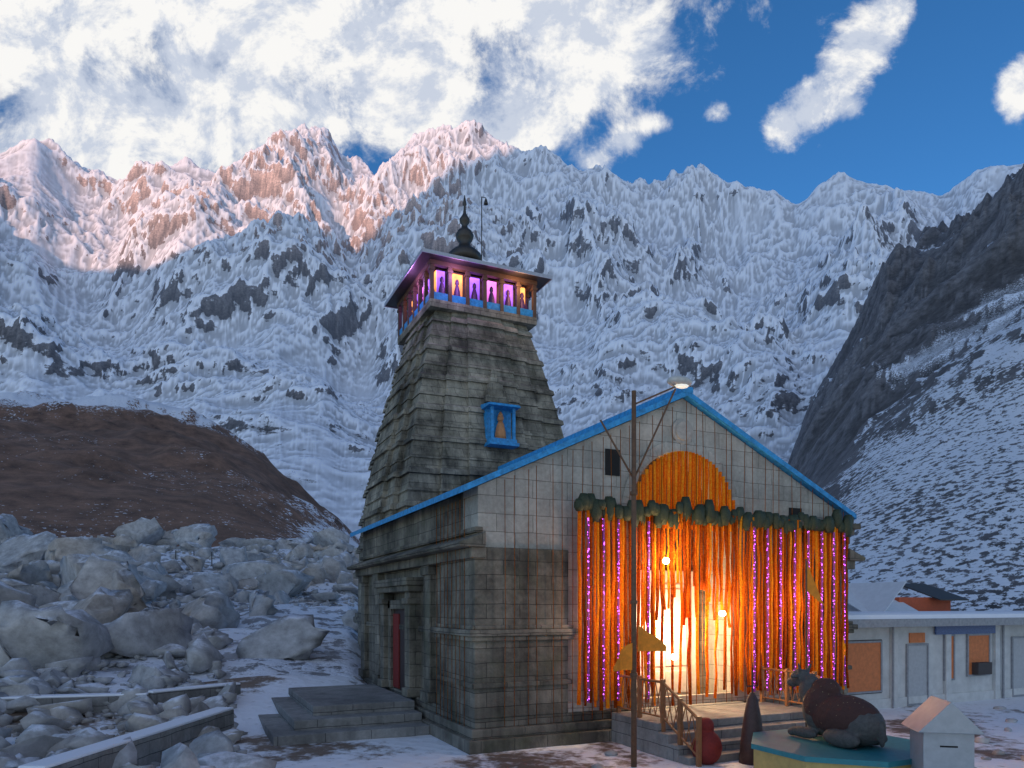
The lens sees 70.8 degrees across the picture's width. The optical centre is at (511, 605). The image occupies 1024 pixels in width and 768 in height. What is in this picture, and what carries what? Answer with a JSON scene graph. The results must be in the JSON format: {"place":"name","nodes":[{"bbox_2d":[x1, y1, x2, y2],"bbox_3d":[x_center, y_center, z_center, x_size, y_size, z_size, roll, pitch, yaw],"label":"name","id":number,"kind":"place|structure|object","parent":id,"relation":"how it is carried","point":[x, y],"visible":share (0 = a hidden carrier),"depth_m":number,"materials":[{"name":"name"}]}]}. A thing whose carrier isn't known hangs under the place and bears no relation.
{"place":"outdoors","nodes":[
{"label":"outdoors","id":0,"kind":"place"},
{"bbox_2d":[0,513,358,767],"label":"boulder field","id":1,"kind":"structure","parent":0,"point":[72,607],"depth_m":30.16,"materials":[{"name":"grey stone"}]},
{"bbox_2d":[175,550,211,565],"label":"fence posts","id":2,"kind":"object","parent":1,"relation":"on","point":[194,555],"visible":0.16,"depth_m":69.51,"materials":[{"name":"grey metal"}]},
{"bbox_2d":[0,119,1023,684],"bbox_3d":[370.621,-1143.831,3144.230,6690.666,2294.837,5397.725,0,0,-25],"label":"terrain","id":3,"kind":"structure","parent":0,"point":[184,341],"depth_m":1727.60,"materials":[{"name":"white snow"}]},
{"bbox_2d":[0,675,1023,767],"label":"plaza ground","id":4,"kind":"structure","parent":3,"relation":"on","point":[253,701],"depth_m":18.03,"materials":[{"name":"white snow"}]},
{"bbox_2d":[0,682,240,767],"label":"ruin walls","id":5,"kind":"structure","parent":4,"relation":"on","point":[150,749],"depth_m":17.26,"materials":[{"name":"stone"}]},
{"bbox_2d":[258,684,429,745],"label":"stone steps","id":6,"kind":"structure","parent":4,"relation":"on","point":[317,714],"depth_m":20.18,"materials":[{"name":"stone"}]},
{"bbox_2d":[353,298,563,649],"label":"temple tower","id":7,"kind":"structure","parent":4,"relation":"on","point":[430,439],"depth_m":32.53,"materials":[{"name":"grey stone"}]},
{"bbox_2d":[397,259,537,336],"bbox_3d":[-2.354,-14.665,35.818,5.400,1.750,5.400,0,0,-25],"label":"tower canopy frame","id":8,"kind":"object","parent":7,"relation":"on","point":[407,305],"visible":0.53,"depth_m":33.77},
{"bbox_2d":[399,292,532,335],"bbox_3d":[-2.354,-13.960,35.818,5.240,0.340,5.240,0,0,-25],"label":"gallery railing","id":9,"kind":"object","parent":8,"relation":"attached to","point":[477,303],"visible":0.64,"depth_m":33.53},
{"bbox_2d":[386,252,550,307],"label":"roof eaves","id":10,"kind":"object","parent":8,"relation":"on","point":[412,274],"depth_m":33.71,"materials":[{"name":"wood"}]},
{"bbox_2d":[422,281,495,302],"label":"tower canopy panels","id":11,"kind":"object","parent":10,"relation":"attached to","point":[490,284],"visible":0.12,"depth_m":33.99,"materials":[{"name":"purple"}]},
{"bbox_2d":[417,270,512,305],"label":"tower canopy panels","id":12,"kind":"object","parent":10,"relation":"attached to","point":[476,281],"visible":0.09,"depth_m":33.67,"materials":[{"name":"purple"}]},
{"bbox_2d":[384,248,551,308],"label":"tower roof","id":13,"kind":"structure","parent":10,"relation":"attached to","point":[470,260],"depth_m":33.07,"materials":[{"name":"metal"}]},
{"bbox_2d":[449,195,487,260],"bbox_3d":[-2.249,-18.240,35.866,1.950,4.300,1.720,0,0,-25],"label":"roof finial","id":14,"kind":"object","parent":10,"relation":"on","point":[464,235],"visible":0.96,"depth_m":35.49,"materials":[{"name":"black metal"}]},
{"bbox_2d":[417,268,523,306],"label":"arches","id":15,"kind":"structure","parent":10,"relation":"attached to","point":[497,290],"depth_m":33.78,"materials":[{"name":"brown wood"}]},
{"bbox_2d":[434,270,524,302],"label":"tower canopy panels","id":16,"kind":"object","parent":10,"relation":"attached to","point":[455,277],"visible":0.2,"depth_m":33.22,"materials":[{"name":"yellow"}]},
{"bbox_2d":[417,276,527,308],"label":"tower canopy idols","id":17,"kind":"object","parent":8,"relation":"in","point":[523,305],"visible":0.27,"depth_m":33.69,"materials":[{"name":"purple"}]},
{"bbox_2d":[480,370,520,448],"bbox_3d":[-0.654,-8.795,32.126,1.500,3.590,1.756,0,0,-25],"label":"window niche","id":18,"kind":"object","parent":7,"relation":"on","point":[492,410],"depth_m":31.85,"materials":[{"name":"blue paint"}]},
{"bbox_2d":[495,412,505,438],"bbox_3d":[-0.508,-7.930,31.809,0.520,1.260,0.494,0,0,-25],"label":"niche statue","id":19,"kind":"object","parent":18,"relation":"in","point":[500,431],"visible":0.98,"depth_m":31.66,"materials":[{"name":"beige stone"}]},
{"bbox_2d":[600,384,688,766],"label":"lamp pole","id":20,"kind":"object","parent":4,"relation":"on","point":[633,472],"depth_m":15.86,"materials":[{"name":"metal"}]},
{"bbox_2d":[613,625,665,670],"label":"pole flags","id":21,"kind":"object","parent":20,"relation":"attached to","point":[647,641],"visible":1,"depth_m":16.01},
{"bbox_2d":[667,375,691,386],"bbox_3d":[3.782,-5.060,16.273,0.660,0.224,0.396,0,0,-25],"label":"street lamp head","id":22,"kind":"object","parent":20,"relation":"attached to","point":[673,381],"visible":0.93,"depth_m":16.11},
{"bbox_2d":[378,706,1023,767],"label":"courtyard stones","id":23,"kind":"object","parent":4,"relation":"on","point":[978,739],"visible":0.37,"depth_m":17.31,"materials":[{"name":"grey stone"}]},
{"bbox_2d":[692,717,721,764],"bbox_3d":[4.374,3.031,16.182,0.701,1.038,0.624,0,0,-25],"label":"red cloth bundle","id":24,"kind":"object","parent":4,"relation":"on","point":[711,747],"visible":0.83,"depth_m":15.97,"materials":[{"name":"red fabric"}]},
{"bbox_2d":[612,701,807,765],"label":"temple front steps","id":25,"kind":"structure","parent":4,"relation":"on","point":[725,717],"depth_m":17.92,"materials":[{"name":"grey stone"}]},
{"bbox_2d":[616,666,841,766],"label":"step railings","id":26,"kind":"object","parent":4,"relation":"on","point":[664,688],"visible":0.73,"depth_m":17.09,"materials":[{"name":"brown metal"}]},
{"bbox_2d":[739,662,762,764],"bbox_3d":[5.429,2.410,16.282,0.600,2.300,0.571,0,0,-25],"label":"trident stand","id":27,"kind":"object","parent":4,"relation":"on","point":[752,721],"visible":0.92,"depth_m":16.15,"materials":[{"name":"black metal"}]},
{"bbox_2d":[805,559,806,726],"bbox_3d":[6.539,1.260,16.023,0.038,4.600,0.044,0,0,20],"label":"pennant staff","id":28,"kind":"object","parent":4,"relation":"on","point":[805,617],"visible":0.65,"depth_m":16.02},
{"bbox_2d":[807,564,823,604],"bbox_3d":[6.764,-0.490,16.071,0.450,1.000,0.100,0,0,-25],"label":"pennant flag","id":29,"kind":"object","parent":28,"relation":"attached to","point":[812,590],"visible":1,"depth_m":16.05,"materials":[{"name":"fabric"}]},
{"bbox_2d":[754,749,910,767],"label":"statue pedestal","id":30,"kind":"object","parent":4,"relation":"on","point":[762,759],"depth_m":13.80,"materials":[{"name":"paint"}]},
{"bbox_2d":[751,729,911,767],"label":"nandi platform rim","id":31,"kind":"object","parent":30,"relation":"on","point":[894,752],"visible":0.54,"depth_m":13.86,"materials":[{"name":"teal paint"}]},
{"bbox_2d":[786,663,887,747],"bbox_3d":[6.570,1.966,14.759,1.034,1.611,2.426,0,0,-25],"label":"nandi statue","id":32,"kind":"object","parent":30,"relation":"on","point":[868,729],"visible":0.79,"depth_m":14.03,"materials":[{"name":"stone"}]},
{"bbox_2d":[803,678,878,730],"bbox_3d":[6.658,2.091,14.569,0.892,1.186,1.727,0,0,-25],"label":"statue's cloth cover","id":33,"kind":"object","parent":32,"relation":"attached to","point":[827,704],"visible":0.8,"depth_m":14.42,"materials":[{"name":"fabric"}]},
{"bbox_2d":[894,597,950,610],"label":"tarp hut walls","id":34,"kind":"structure","parent":4,"relation":"on","point":[925,604],"depth_m":37.46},
{"bbox_2d":[903,583,968,600],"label":"hut roof","id":35,"kind":"structure","parent":34,"relation":"on","point":[932,592],"depth_m":38.40,"materials":[{"name":"grey metal"}]},
{"bbox_2d":[848,625,1023,708],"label":"shop building walls","id":36,"kind":"structure","parent":4,"relation":"on","point":[961,687],"depth_m":26.23,"materials":[{"name":"white paint"}]},
{"bbox_2d":[848,633,988,692],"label":"wall panels","id":37,"kind":"object","parent":36,"relation":"attached to","point":[864,662],"visible":0.86,"depth_m":24.71,"materials":[{"name":"orange wood"}]},
{"bbox_2d":[848,639,991,694],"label":"dark shop trim","id":38,"kind":"structure","parent":36,"relation":"attached to","point":[981,668],"depth_m":26.80,"materials":[{"name":"black"}]},
{"bbox_2d":[847,618,1023,707],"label":"trim","id":39,"kind":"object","parent":36,"relation":"attached to","point":[873,623],"visible":0.86,"depth_m":25.53,"materials":[{"name":"grey paint"}]},
{"bbox_2d":[935,625,995,634],"bbox_3d":[16.813,0.875,26.706,3.400,0.330,0.060,0,0,-25],"label":"shop sign board","id":40,"kind":"object","parent":36,"relation":"attached to","point":[942,630],"visible":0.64,"depth_m":26.62,"materials":[{"name":"blue metal"}]},
{"bbox_2d":[909,638,1023,696],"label":"shop doors","id":41,"kind":"structure","parent":36,"relation":"in","point":[917,670],"depth_m":25.78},
{"bbox_2d":[901,696,984,767],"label":"donation box","id":42,"kind":"object","parent":4,"relation":"on","point":[933,723],"visible":1,"depth_m":12.42,"materials":[{"name":"white metal"}]},
{"bbox_2d":[940,746,957,747],"bbox_3d":[7.522,2.425,12.418,0.232,0.030,0.179,0,0,-25],"label":"donation slot","id":43,"kind":"object","parent":42,"relation":"attached to","point":[950,746],"visible":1,"depth_m":12.41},
{"bbox_2d":[0,0,1023,203],"label":"sky","id":44,"kind":"structure","parent":0,"point":[785,97],"materials":[{"name":"blue"}]},
{"bbox_2d":[347,409,865,754],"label":"temple hall walls","id":45,"kind":"structure","parent":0,"point":[395,568],"depth_m":18.50,"materials":[{"name":"grey stone"}]},
{"bbox_2d":[393,614,399,687],"bbox_3d":[-3.849,1.485,23.999,0.038,2.450,0.680,0,0,-25],"label":"door","id":46,"kind":"structure","parent":45,"relation":"in","point":[396,652],"depth_m":23.91,"materials":[{"name":"wood"}]},
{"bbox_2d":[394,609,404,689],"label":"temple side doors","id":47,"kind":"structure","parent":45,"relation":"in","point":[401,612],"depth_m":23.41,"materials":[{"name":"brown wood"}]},
{"bbox_2d":[350,387,856,536],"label":"temple roof","id":48,"kind":"structure","parent":45,"relation":"attached to","point":[689,396],"depth_m":20.85,"materials":[{"name":"blue metal"}]},
{"bbox_2d":[436,401,843,726],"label":"wall joint lines","id":49,"kind":"object","parent":45,"relation":"attached to","point":[582,570],"visible":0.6,"depth_m":18.80,"materials":[{"name":"grey stone"}]},
{"bbox_2d":[463,398,835,701],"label":"temple facade","id":50,"kind":"structure","parent":45,"relation":"attached to","point":[489,507],"depth_m":19.13,"materials":[{"name":"grey stone"}]},
{"bbox_2d":[640,570,695,697],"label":"lit doorway","id":51,"kind":"structure","parent":50,"relation":"in","point":[667,653],"depth_m":21.14,"materials":[{"name":"silver metal"}]},
{"bbox_2d":[568,440,784,712],"bbox_3d":[4.814,-0.939,20.248,12.500,7.399,0.120,0,0,-25],"label":"entrance arch frame","id":52,"kind":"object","parent":50,"relation":"attached to","point":[658,451],"depth_m":20.16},
{"bbox_2d":[671,418,692,443],"bbox_3d":[4.775,-4.890,20.214,0.711,0.711,0.150,0,0,-25],"label":"round medallion","id":53,"kind":"object","parent":50,"relation":"attached to","point":[679,430],"visible":0.98,"depth_m":20.14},
{"bbox_2d":[605,449,801,514],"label":"temple facade windows","id":54,"kind":"structure","parent":50,"relation":"attached to","point":[612,457],"depth_m":19.29,"materials":[{"name":"black"}]},
{"bbox_2d":[577,451,848,710],"bbox_3d":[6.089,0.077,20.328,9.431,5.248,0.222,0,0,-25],"label":"marigold garlands","id":55,"kind":"object","parent":50,"relation":"hanging from","point":[659,555],"visible":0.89,"depth_m":19.96,"materials":[{"name":"orange plant"}]},
{"bbox_2d":[574,493,853,536],"bbox_3d":[6.083,-2.528,20.325,9.940,0.904,0.353,0,0,-25],"label":"leafy garland","id":56,"kind":"object","parent":50,"relation":"attached to","point":[705,513],"visible":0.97,"depth_m":19.92},
{"bbox_2d":[663,558,725,659],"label":"light bulbs","id":57,"kind":"object","parent":45,"relation":"attached to","point":[721,613],"visible":1,"depth_m":19.19,"materials":[{"name":"beige glass"}]},
{"bbox_2d":[587,518,845,702],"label":"led strings","id":58,"kind":"object","parent":45,"relation":"attached to","point":[754,605],"visible":0.82,"depth_m":20.83,"materials":[{"name":"purple plastic"}]},
{"bbox_2d":[792,520,860,543],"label":"temple balcony","id":59,"kind":"structure","parent":45,"relation":"attached to","point":[856,526],"depth_m":22.40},
{"bbox_2d":[848,581,917,611],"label":"roof","id":60,"kind":"structure","parent":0,"point":[878,596],"depth_m":35.21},
{"bbox_2d":[848,611,1023,618],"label":"shop roof snow","id":61,"kind":"structure","parent":0,"point":[921,614],"depth_m":25.79,"materials":[{"name":"white snow"}]}
]}

